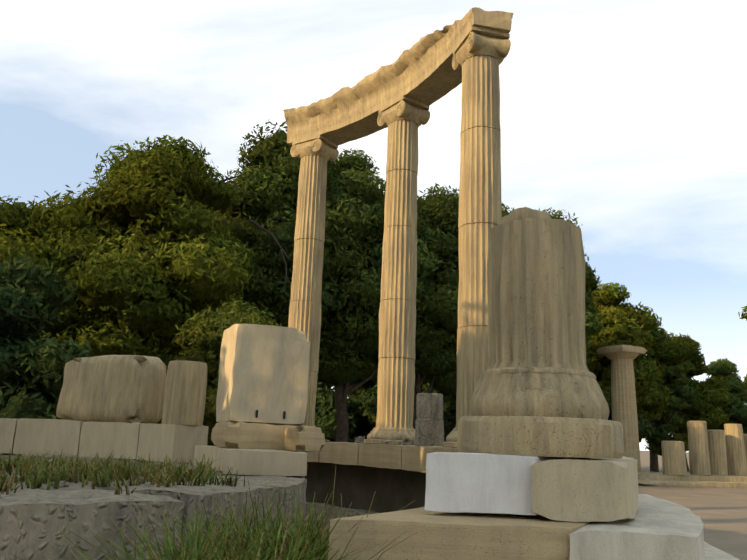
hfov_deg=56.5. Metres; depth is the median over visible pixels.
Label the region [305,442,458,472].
stylobate
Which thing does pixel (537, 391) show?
column stump
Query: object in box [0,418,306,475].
cella toichobate
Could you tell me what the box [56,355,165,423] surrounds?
rough block
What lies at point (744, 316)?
tree
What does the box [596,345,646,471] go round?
heraion column
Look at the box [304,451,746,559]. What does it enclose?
ground
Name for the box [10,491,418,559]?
grass
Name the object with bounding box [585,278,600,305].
tree
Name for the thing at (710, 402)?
tree
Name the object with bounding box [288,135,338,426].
column
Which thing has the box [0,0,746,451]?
sky
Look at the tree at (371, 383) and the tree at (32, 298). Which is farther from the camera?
the tree at (371, 383)
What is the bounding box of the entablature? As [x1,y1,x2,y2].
[283,7,512,145]
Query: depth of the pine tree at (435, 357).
29.65 m
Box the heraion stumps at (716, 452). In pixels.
[661,421,746,475]
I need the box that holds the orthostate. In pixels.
[216,324,309,424]
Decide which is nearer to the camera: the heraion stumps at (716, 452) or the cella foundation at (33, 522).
the cella foundation at (33, 522)
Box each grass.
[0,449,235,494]
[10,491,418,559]
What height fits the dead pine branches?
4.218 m
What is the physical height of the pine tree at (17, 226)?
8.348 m
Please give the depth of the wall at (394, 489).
11.03 m
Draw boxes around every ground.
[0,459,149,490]
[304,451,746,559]
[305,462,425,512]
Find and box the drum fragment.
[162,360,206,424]
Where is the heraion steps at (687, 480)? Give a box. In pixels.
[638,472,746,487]
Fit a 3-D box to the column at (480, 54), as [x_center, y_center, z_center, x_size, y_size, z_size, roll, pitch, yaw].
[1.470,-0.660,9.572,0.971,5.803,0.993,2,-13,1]
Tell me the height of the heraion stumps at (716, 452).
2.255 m
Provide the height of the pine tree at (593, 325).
12.558 m
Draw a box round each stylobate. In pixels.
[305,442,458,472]
[424,452,562,514]
[531,456,637,521]
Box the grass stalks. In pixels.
[132,468,416,559]
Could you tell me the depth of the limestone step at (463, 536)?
3.43 m
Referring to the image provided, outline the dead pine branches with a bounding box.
[216,174,287,292]
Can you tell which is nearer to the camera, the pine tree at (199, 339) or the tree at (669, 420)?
the pine tree at (199, 339)
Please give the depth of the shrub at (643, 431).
34.34 m
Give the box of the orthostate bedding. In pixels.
[211,421,324,451]
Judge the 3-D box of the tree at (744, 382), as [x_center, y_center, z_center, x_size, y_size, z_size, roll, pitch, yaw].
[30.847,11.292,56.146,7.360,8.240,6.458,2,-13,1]
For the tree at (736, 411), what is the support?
on the ground at (721, 513)
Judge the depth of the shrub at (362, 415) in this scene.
33.16 m
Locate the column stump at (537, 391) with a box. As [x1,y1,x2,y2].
[457,207,623,458]
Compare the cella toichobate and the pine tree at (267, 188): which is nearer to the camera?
the cella toichobate
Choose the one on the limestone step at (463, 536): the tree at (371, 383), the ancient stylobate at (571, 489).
the ancient stylobate at (571, 489)
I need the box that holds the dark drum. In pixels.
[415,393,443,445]
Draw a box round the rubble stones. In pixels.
[0,436,419,486]
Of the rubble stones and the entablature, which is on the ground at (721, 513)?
the rubble stones
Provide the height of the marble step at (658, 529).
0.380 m
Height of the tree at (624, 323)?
11.306 m
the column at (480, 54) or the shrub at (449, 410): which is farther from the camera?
the shrub at (449, 410)
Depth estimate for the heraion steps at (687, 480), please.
28.10 m
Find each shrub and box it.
[315,384,377,442]
[315,386,357,442]
[422,382,456,441]
[602,389,655,441]
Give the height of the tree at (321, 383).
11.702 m
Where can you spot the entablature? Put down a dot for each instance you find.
(422, 70)
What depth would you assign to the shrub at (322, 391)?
34.47 m
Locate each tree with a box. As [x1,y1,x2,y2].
[0,195,157,356]
[0,254,101,419]
[25,134,281,372]
[158,296,278,445]
[208,117,380,357]
[317,147,441,441]
[317,376,370,395]
[347,374,427,401]
[361,183,458,428]
[446,203,513,377]
[535,207,607,366]
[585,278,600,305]
[586,282,690,424]
[644,321,698,471]
[664,332,735,470]
[698,358,746,433]
[738,306,746,320]
[741,374,746,404]
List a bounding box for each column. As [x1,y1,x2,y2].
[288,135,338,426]
[364,96,429,444]
[442,26,510,447]
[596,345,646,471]
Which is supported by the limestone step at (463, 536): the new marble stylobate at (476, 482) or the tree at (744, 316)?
the new marble stylobate at (476, 482)
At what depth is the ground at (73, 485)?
5.69 m
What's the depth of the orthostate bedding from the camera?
8.20 m
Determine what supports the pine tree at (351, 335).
on the ground at (721, 513)
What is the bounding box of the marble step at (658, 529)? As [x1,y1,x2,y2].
[570,494,704,559]
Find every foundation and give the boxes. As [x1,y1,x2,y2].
[0,454,306,559]
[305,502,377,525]
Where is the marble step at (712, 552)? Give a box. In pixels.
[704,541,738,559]
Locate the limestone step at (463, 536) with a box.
[328,507,592,559]
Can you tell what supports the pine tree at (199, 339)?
on the ground at (721, 513)
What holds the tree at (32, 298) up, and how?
on the ground at (721, 513)
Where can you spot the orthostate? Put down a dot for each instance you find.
(263, 373)
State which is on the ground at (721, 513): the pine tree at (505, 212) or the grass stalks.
the pine tree at (505, 212)
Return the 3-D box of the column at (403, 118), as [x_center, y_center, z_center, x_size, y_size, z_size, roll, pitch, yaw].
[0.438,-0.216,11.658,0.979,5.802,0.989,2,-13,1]

